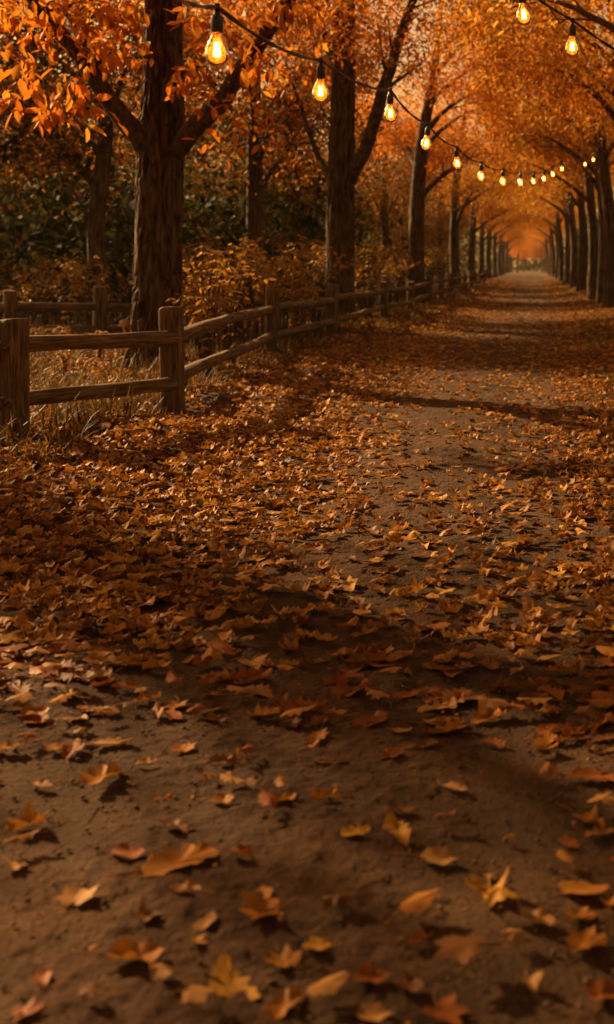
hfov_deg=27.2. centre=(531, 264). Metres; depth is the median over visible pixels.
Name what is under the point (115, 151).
woodland tree
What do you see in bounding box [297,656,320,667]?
fallen leaf
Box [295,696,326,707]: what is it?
fallen leaf
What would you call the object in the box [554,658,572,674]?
fallen leaf
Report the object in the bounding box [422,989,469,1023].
fallen leaf
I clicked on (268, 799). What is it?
fallen leaf
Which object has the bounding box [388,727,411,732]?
fallen leaf
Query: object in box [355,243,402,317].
leafy shrub
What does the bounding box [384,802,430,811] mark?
fallen leaf
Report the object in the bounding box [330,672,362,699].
fallen leaf
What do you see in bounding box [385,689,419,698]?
fallen leaf
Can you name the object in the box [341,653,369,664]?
fallen leaf
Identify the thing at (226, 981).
fallen leaf
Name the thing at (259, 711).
fallen leaf
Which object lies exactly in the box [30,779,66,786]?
fallen leaf
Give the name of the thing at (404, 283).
leafy shrub
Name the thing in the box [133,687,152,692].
fallen leaf
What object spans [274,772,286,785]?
fallen leaf
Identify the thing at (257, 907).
fallen leaf
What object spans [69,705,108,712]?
fallen leaf
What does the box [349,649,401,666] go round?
fallen leaf
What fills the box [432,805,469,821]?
fallen leaf
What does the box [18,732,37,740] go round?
fallen leaf
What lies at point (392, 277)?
leafy shrub
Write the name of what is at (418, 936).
fallen leaf
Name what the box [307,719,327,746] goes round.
fallen leaf
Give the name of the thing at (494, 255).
avenue tree
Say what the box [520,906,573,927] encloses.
fallen leaf
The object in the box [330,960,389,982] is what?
fallen leaf
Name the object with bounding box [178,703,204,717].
fallen leaf
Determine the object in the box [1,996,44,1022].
fallen leaf
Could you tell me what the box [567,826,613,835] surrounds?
fallen leaf
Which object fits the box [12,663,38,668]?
fallen leaf
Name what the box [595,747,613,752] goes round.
fallen leaf
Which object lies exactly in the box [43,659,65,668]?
fallen leaf
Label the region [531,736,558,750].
fallen leaf
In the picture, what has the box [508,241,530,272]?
avenue tree
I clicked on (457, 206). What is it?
avenue tree
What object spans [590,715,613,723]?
fallen leaf
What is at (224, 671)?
fallen leaf
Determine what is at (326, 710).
fallen leaf
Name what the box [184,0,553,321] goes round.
avenue tree
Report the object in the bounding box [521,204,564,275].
avenue tree
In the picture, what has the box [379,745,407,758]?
fallen leaf
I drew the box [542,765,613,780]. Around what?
fallen leaf
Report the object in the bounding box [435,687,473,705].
fallen leaf
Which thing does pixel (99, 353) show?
leafy shrub
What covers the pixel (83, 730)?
fallen leaf
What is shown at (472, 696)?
fallen leaf
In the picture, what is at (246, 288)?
leafy shrub
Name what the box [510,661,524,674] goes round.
fallen leaf
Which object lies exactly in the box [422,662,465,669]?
fallen leaf
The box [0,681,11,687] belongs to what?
fallen leaf
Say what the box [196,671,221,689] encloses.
fallen leaf
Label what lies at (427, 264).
leafy shrub
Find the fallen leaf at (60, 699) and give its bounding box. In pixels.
[44,693,72,709]
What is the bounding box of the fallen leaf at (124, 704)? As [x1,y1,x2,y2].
[116,701,135,712]
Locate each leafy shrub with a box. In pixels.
[0,251,57,324]
[0,263,35,301]
[0,284,42,317]
[13,265,70,324]
[28,260,86,323]
[29,326,49,334]
[37,276,86,325]
[50,326,70,334]
[54,252,104,324]
[55,350,74,376]
[56,260,121,325]
[87,331,108,361]
[90,267,132,324]
[118,319,130,332]
[131,235,217,326]
[166,284,239,377]
[182,246,250,359]
[183,242,284,348]
[183,243,210,277]
[183,268,276,351]
[183,278,221,351]
[194,250,249,334]
[204,233,260,299]
[208,271,276,344]
[231,263,290,337]
[235,251,310,335]
[237,231,319,328]
[245,254,307,306]
[265,278,321,336]
[276,270,334,323]
[282,240,325,316]
[285,247,357,330]
[302,236,360,282]
[324,260,367,305]
[354,239,390,309]
[354,257,402,311]
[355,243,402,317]
[361,238,407,285]
[372,259,412,302]
[386,256,419,301]
[388,245,408,299]
[399,256,435,269]
[424,245,448,286]
[425,245,452,288]
[436,249,465,283]
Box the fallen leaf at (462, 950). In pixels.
[432,934,513,963]
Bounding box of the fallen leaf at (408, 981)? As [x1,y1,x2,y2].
[377,971,423,991]
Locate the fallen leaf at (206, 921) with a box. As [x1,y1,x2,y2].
[192,911,216,934]
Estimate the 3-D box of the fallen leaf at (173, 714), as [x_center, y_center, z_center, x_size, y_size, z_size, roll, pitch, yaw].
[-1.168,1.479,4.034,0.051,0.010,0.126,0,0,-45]
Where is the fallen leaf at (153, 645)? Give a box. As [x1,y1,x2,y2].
[138,643,156,651]
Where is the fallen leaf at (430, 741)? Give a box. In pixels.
[412,738,437,749]
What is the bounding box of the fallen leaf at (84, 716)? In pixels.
[69,713,87,718]
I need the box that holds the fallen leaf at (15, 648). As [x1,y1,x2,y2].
[0,644,33,652]
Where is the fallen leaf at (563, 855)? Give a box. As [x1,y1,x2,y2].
[556,849,573,868]
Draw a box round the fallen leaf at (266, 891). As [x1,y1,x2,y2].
[256,885,272,897]
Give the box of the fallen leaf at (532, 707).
[497,704,535,711]
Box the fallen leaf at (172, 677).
[165,665,181,685]
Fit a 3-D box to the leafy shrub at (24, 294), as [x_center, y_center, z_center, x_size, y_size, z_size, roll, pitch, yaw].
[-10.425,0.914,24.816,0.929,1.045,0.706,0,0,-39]
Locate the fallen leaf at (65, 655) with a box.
[47,652,73,656]
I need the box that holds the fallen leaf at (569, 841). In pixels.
[551,833,578,847]
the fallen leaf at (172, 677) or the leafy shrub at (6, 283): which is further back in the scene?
the leafy shrub at (6, 283)
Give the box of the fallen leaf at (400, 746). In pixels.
[393,737,423,749]
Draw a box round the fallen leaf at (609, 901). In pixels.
[599,895,613,909]
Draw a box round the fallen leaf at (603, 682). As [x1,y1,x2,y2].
[587,680,613,685]
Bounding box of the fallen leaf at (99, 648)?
[74,646,120,651]
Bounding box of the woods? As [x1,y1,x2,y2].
[0,60,613,319]
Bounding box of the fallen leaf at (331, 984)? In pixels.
[288,971,349,1004]
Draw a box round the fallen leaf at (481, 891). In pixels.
[463,867,508,898]
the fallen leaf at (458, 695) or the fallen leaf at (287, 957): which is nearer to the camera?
the fallen leaf at (287, 957)
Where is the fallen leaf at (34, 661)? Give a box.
[22,656,46,667]
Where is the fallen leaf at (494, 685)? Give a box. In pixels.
[488,676,513,688]
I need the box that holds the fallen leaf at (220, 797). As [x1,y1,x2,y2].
[198,792,233,802]
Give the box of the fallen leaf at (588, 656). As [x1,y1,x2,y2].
[579,655,595,662]
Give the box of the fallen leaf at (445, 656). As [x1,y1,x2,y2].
[423,652,457,664]
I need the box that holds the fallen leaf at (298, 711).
[280,697,335,715]
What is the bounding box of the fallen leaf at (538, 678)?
[519,676,555,681]
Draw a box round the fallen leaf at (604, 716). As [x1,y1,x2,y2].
[597,713,613,721]
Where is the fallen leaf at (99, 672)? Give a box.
[83,665,123,678]
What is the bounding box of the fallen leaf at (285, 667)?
[276,664,304,672]
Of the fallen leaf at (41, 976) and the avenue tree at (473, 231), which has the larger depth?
the avenue tree at (473, 231)
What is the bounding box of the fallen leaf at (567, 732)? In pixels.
[561,725,597,737]
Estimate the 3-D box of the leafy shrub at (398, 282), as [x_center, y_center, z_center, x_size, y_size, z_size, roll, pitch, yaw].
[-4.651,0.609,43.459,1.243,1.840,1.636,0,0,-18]
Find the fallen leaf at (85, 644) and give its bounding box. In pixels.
[75,640,97,651]
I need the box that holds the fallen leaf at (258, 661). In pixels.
[238,653,270,669]
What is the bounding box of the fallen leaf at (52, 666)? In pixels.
[42,662,71,670]
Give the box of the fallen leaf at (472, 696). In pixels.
[432,689,484,698]
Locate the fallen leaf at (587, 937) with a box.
[553,925,611,950]
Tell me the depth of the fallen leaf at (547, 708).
4.13 m
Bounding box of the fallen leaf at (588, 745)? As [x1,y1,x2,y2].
[582,737,593,749]
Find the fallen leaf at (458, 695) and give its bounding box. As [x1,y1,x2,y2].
[444,690,475,699]
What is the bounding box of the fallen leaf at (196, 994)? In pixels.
[162,985,217,1003]
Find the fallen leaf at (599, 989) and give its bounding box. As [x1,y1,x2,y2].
[571,977,613,998]
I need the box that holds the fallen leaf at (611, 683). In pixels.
[599,670,613,686]
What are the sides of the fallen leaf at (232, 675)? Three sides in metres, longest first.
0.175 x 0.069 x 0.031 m
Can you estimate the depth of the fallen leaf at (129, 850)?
3.10 m
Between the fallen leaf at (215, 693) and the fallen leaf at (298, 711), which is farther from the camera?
the fallen leaf at (215, 693)
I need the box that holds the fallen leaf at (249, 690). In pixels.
[217,685,256,695]
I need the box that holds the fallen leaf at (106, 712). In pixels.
[96,710,126,716]
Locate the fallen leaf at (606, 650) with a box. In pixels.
[596,646,613,655]
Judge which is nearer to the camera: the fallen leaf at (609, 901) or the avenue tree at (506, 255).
the fallen leaf at (609, 901)
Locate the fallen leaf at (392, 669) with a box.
[372,667,401,673]
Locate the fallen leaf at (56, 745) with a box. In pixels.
[29,740,65,749]
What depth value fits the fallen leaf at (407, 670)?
4.52 m
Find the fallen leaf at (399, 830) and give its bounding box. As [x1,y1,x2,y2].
[383,813,411,852]
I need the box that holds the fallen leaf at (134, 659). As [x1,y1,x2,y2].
[120,655,147,665]
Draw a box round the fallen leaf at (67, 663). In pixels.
[45,659,94,667]
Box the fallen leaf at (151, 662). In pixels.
[142,657,170,671]
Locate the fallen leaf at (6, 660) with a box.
[0,656,12,662]
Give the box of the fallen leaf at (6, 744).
[0,738,41,749]
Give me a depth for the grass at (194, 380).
15.09 m
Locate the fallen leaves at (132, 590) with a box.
[0,278,613,1023]
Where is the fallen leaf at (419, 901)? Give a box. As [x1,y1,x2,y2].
[386,889,437,925]
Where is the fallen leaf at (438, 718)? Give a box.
[428,716,453,722]
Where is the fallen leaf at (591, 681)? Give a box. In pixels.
[583,675,605,691]
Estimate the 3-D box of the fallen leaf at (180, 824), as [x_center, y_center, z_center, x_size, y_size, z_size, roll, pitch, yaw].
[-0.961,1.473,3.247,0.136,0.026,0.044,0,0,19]
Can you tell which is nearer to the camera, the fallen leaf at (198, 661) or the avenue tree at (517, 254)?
the fallen leaf at (198, 661)
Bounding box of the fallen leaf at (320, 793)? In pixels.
[311,787,355,800]
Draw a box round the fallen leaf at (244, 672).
[222,666,272,682]
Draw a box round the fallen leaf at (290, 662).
[268,658,299,664]
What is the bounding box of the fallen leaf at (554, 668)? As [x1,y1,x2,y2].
[539,665,575,671]
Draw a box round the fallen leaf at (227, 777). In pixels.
[212,774,243,783]
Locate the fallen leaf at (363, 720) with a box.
[346,711,386,728]
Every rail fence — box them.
[0,270,486,439]
[0,286,215,333]
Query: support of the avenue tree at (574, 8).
on the ground at (532, 872)
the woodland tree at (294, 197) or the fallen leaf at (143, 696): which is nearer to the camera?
the fallen leaf at (143, 696)
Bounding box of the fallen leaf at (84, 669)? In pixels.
[60,666,108,671]
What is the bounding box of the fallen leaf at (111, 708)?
[98,705,128,711]
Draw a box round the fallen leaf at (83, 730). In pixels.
[72,726,88,734]
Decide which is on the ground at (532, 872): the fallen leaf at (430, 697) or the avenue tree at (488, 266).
the avenue tree at (488, 266)
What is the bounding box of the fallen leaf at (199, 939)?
[182,932,208,942]
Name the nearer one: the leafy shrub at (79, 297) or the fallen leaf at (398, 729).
the fallen leaf at (398, 729)
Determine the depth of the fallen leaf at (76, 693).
4.21 m
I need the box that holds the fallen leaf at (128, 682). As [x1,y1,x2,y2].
[93,679,139,687]
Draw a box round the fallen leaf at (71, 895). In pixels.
[51,884,97,912]
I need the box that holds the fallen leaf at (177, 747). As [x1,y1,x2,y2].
[167,742,194,756]
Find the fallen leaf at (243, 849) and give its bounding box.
[224,843,252,858]
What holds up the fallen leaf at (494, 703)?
on the fallen leaf at (489, 714)
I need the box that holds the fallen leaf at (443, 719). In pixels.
[408,716,464,723]
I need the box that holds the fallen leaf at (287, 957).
[263,943,305,967]
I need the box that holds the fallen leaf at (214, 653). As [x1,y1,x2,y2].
[200,648,222,660]
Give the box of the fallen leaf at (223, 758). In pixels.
[196,753,237,764]
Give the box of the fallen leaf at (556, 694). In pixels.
[532,683,564,699]
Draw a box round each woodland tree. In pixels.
[0,0,143,205]
[0,0,247,323]
[0,58,140,271]
[0,109,115,301]
[113,53,277,189]
[115,0,409,308]
[184,145,324,244]
[186,39,413,297]
[274,167,371,266]
[303,143,406,224]
[311,94,461,280]
[356,171,444,285]
[394,188,472,284]
[395,138,502,282]
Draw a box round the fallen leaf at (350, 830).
[340,824,370,835]
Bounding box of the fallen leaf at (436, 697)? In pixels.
[411,693,462,702]
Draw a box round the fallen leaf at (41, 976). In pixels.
[33,958,51,985]
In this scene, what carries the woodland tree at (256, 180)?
on the ground at (532, 872)
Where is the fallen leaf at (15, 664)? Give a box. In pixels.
[3,662,26,669]
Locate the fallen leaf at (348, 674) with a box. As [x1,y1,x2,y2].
[336,671,364,677]
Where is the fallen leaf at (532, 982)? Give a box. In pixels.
[517,970,543,991]
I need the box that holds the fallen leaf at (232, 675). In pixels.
[214,668,251,679]
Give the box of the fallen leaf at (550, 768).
[539,761,562,775]
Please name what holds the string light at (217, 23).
hanging from the avenue tree at (602, 175)
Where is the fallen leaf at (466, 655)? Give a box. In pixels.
[459,652,479,659]
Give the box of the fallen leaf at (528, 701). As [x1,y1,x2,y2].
[517,697,568,704]
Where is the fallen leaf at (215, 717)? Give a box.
[190,712,225,721]
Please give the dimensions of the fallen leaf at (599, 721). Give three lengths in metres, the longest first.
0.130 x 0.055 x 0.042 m
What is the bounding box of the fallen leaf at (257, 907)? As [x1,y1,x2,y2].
[237,890,296,919]
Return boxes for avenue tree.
[0,0,391,371]
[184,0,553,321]
[318,0,546,302]
[385,89,538,288]
[398,0,613,136]
[405,0,613,108]
[412,0,613,308]
[432,124,538,284]
[436,2,613,303]
[453,32,613,298]
[463,151,535,278]
[470,193,538,278]
[472,95,613,287]
[474,76,613,291]
[478,215,536,275]
[485,109,597,284]
[486,214,531,277]
[492,228,532,274]
[492,235,527,272]
[503,174,596,280]
[505,239,529,271]
[505,240,533,271]
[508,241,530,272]
[509,182,586,277]
[517,242,533,271]
[518,231,562,272]
[519,200,585,276]
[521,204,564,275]
[526,206,564,273]
[527,234,564,271]
[528,240,548,272]
[532,243,542,268]
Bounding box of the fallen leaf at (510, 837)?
[502,833,515,841]
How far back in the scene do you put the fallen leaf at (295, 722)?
4.00 m
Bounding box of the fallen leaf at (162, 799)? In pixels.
[152,791,179,803]
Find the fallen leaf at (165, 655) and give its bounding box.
[154,652,172,659]
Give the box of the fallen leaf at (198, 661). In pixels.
[191,653,224,665]
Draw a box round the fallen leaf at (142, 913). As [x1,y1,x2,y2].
[130,894,163,924]
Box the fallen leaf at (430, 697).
[422,691,441,699]
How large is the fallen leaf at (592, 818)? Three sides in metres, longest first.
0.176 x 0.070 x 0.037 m
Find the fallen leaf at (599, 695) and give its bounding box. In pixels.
[575,690,613,699]
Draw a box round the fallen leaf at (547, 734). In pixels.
[541,730,557,745]
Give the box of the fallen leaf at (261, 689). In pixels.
[247,684,275,697]
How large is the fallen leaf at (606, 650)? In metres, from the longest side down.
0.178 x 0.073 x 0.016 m
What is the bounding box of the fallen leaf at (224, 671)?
[190,668,228,677]
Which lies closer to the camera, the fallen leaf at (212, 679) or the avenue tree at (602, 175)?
the fallen leaf at (212, 679)
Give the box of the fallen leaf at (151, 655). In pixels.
[134,653,155,657]
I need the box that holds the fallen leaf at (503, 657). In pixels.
[497,655,520,661]
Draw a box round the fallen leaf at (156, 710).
[148,701,164,726]
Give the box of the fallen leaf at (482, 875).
[474,865,493,879]
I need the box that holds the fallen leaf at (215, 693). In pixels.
[205,690,226,695]
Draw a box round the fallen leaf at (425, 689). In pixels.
[401,685,447,694]
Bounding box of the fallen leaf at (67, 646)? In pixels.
[52,641,93,651]
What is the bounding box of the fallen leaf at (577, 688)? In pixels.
[569,682,596,694]
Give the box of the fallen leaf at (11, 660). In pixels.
[0,658,16,666]
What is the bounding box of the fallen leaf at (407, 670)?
[390,666,411,674]
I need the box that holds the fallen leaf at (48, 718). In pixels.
[42,714,67,725]
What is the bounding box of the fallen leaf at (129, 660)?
[114,658,146,666]
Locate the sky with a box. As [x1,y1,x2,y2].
[0,0,613,265]
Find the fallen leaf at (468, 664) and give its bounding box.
[450,656,486,669]
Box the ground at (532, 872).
[0,266,613,1023]
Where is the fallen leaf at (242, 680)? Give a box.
[234,674,278,683]
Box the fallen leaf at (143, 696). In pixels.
[111,690,160,702]
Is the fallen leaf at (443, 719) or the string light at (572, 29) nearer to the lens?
the fallen leaf at (443, 719)
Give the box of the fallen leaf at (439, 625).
[416,622,450,628]
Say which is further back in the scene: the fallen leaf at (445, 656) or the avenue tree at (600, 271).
the avenue tree at (600, 271)
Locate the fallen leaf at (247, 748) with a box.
[236,744,255,755]
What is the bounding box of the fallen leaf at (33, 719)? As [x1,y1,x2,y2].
[20,711,56,725]
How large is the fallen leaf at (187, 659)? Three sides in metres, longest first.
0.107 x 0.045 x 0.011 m
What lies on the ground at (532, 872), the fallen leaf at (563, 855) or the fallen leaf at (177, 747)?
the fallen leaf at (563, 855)
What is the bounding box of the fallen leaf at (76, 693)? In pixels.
[59,688,88,698]
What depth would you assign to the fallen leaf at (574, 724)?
3.98 m
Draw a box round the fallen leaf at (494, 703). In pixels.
[478,696,509,710]
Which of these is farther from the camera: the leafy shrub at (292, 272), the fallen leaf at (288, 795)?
the leafy shrub at (292, 272)
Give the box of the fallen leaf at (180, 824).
[141,817,187,832]
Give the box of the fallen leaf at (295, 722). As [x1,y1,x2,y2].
[279,715,300,726]
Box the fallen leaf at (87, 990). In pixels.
[76,982,110,1006]
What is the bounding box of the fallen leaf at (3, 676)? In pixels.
[0,671,7,679]
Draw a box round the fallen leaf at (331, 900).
[323,892,377,910]
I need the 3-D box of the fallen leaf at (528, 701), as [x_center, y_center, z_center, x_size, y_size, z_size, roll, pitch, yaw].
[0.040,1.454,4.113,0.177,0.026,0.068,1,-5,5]
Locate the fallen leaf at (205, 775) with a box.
[198,772,216,781]
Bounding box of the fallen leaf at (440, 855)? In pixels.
[392,846,458,864]
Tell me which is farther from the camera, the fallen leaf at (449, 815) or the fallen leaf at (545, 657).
the fallen leaf at (545, 657)
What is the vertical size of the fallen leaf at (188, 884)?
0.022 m
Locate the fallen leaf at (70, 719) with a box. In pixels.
[57,717,92,722]
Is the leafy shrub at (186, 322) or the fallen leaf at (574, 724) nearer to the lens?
the fallen leaf at (574, 724)
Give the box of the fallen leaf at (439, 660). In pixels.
[431,651,449,662]
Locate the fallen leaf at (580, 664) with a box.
[567,658,596,676]
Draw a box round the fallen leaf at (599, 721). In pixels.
[590,713,611,733]
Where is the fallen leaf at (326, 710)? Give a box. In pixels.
[312,704,359,715]
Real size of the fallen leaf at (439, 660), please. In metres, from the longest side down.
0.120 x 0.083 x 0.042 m
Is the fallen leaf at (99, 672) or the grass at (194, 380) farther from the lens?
the grass at (194, 380)
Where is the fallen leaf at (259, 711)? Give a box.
[247,704,280,715]
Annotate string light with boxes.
[175,0,606,186]
[516,0,613,56]
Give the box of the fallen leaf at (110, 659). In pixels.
[82,651,155,664]
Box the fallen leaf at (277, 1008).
[255,983,306,1023]
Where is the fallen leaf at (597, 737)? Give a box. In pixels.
[570,733,613,744]
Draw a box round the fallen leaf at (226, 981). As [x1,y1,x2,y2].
[209,953,260,999]
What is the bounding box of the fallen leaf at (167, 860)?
[105,841,218,877]
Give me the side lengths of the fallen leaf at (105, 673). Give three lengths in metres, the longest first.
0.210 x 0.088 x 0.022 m
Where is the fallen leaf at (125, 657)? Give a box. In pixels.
[111,650,150,659]
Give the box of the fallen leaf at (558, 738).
[548,735,569,741]
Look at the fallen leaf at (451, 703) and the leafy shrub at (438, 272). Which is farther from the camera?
the leafy shrub at (438, 272)
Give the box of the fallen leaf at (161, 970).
[149,956,175,979]
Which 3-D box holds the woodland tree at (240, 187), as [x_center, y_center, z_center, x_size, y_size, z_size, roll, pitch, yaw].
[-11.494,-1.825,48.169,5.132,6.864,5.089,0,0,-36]
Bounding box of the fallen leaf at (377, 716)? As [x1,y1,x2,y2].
[369,710,397,722]
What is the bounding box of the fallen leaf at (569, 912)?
[552,906,598,918]
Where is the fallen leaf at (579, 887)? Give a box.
[537,880,609,893]
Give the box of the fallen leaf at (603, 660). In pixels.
[579,657,613,665]
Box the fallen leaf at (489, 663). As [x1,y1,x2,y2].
[479,658,505,668]
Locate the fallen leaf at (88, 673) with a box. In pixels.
[74,670,103,681]
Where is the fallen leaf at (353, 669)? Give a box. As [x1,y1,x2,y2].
[339,663,363,672]
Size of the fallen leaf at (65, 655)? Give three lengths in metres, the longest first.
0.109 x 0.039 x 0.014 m
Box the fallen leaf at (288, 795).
[252,791,295,803]
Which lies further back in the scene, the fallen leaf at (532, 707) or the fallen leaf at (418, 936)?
the fallen leaf at (532, 707)
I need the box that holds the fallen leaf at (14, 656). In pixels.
[7,653,26,662]
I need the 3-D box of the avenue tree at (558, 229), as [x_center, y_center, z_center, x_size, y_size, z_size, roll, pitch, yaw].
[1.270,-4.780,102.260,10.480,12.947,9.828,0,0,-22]
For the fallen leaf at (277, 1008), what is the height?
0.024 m
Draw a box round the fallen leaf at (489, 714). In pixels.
[461,699,513,722]
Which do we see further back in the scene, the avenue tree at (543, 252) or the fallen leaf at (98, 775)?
the avenue tree at (543, 252)
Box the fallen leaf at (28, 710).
[0,705,48,716]
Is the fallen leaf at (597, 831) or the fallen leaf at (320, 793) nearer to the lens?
the fallen leaf at (597, 831)
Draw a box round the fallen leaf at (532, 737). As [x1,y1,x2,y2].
[524,735,536,740]
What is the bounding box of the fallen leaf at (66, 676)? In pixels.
[53,672,85,682]
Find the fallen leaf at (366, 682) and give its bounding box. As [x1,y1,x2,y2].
[359,677,373,688]
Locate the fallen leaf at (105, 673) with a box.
[83,659,113,680]
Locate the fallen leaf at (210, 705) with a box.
[176,701,225,711]
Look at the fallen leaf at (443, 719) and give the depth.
4.05 m
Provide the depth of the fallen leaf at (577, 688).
4.23 m
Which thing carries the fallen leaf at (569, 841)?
on the ground at (532, 872)
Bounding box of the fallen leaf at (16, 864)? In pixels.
[1,857,28,869]
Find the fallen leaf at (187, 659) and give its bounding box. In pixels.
[182,653,195,662]
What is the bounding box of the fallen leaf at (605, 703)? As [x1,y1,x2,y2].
[587,699,613,707]
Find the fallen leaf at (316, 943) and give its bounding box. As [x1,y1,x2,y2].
[301,935,342,949]
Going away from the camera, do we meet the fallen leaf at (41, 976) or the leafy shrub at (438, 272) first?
the fallen leaf at (41, 976)
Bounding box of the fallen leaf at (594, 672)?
[583,668,608,675]
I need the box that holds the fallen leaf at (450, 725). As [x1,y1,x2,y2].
[427,709,487,733]
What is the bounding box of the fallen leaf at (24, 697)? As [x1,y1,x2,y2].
[5,690,34,702]
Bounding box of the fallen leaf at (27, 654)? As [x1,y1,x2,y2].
[4,650,31,657]
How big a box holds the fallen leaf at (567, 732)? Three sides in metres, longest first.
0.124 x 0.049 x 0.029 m
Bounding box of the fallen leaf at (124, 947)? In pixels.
[71,936,163,961]
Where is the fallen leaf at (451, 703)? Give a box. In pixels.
[399,697,456,711]
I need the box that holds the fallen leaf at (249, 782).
[242,774,255,785]
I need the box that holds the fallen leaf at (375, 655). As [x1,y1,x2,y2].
[372,651,417,660]
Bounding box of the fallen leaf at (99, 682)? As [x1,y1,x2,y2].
[91,676,124,686]
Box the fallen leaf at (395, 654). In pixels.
[387,641,414,662]
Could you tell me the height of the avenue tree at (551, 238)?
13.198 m
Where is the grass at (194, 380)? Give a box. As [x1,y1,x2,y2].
[0,281,613,478]
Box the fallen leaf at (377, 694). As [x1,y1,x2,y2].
[365,687,390,708]
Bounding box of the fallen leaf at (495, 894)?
[473,886,522,909]
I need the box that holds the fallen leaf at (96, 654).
[71,651,113,657]
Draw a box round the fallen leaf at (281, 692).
[274,685,289,702]
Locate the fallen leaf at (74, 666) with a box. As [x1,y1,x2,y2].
[59,663,82,672]
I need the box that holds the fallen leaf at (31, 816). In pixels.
[3,800,56,831]
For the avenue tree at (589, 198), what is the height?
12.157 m
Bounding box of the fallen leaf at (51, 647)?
[27,640,71,653]
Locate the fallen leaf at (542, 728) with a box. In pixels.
[532,724,557,734]
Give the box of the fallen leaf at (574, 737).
[561,735,589,740]
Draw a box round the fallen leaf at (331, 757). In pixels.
[299,755,349,762]
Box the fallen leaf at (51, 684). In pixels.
[44,682,65,687]
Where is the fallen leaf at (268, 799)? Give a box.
[258,787,277,821]
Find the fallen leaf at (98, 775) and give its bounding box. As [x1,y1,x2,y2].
[59,760,126,784]
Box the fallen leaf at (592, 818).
[557,803,604,826]
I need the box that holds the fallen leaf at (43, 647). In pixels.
[39,642,66,652]
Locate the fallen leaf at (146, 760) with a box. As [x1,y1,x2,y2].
[135,754,168,764]
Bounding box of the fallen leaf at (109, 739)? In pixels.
[71,736,131,743]
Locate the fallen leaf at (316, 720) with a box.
[310,713,335,724]
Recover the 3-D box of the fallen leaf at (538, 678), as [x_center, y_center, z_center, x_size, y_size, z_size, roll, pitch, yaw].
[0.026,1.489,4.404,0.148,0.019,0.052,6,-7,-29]
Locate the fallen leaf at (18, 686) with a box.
[7,680,35,693]
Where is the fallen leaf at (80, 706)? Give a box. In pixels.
[76,701,87,708]
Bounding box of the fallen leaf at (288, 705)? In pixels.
[272,697,302,712]
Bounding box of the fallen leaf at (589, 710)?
[574,704,600,719]
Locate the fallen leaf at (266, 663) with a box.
[262,657,273,665]
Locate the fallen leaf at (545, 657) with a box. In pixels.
[531,654,559,663]
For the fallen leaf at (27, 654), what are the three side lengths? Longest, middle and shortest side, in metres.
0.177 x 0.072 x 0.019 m
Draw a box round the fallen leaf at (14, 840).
[2,829,53,843]
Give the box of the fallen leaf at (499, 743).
[471,735,504,747]
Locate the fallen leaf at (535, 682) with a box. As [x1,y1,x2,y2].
[528,677,547,685]
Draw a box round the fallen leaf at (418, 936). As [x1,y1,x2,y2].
[394,928,432,943]
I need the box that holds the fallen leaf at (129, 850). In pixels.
[111,842,164,857]
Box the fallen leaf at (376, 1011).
[328,1002,390,1020]
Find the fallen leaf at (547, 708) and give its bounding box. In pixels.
[518,702,558,712]
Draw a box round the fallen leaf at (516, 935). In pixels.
[500,928,536,948]
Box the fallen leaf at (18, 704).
[0,701,34,707]
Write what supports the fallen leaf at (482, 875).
on the ground at (532, 872)
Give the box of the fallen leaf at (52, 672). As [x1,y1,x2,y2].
[41,668,85,678]
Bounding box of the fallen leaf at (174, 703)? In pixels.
[164,696,186,709]
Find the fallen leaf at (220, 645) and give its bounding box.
[199,635,236,654]
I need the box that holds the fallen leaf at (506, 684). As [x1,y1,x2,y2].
[485,678,530,691]
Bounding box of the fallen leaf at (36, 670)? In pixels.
[29,666,46,673]
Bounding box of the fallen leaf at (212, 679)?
[197,674,229,682]
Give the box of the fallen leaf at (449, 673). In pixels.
[441,668,462,676]
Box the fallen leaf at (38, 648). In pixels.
[25,646,49,656]
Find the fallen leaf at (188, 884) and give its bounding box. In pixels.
[170,878,214,892]
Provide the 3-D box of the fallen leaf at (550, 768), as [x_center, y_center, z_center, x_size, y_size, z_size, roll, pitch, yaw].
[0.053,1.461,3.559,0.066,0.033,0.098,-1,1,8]
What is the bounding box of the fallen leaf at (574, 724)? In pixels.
[552,714,597,729]
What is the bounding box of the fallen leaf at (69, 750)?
[61,738,83,763]
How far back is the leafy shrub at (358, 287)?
36.69 m
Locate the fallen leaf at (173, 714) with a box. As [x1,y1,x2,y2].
[165,710,188,718]
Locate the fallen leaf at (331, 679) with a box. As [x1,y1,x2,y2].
[310,671,351,692]
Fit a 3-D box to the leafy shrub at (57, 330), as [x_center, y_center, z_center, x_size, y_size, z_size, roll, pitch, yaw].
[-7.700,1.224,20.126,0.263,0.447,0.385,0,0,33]
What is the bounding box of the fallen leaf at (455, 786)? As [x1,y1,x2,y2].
[437,779,466,790]

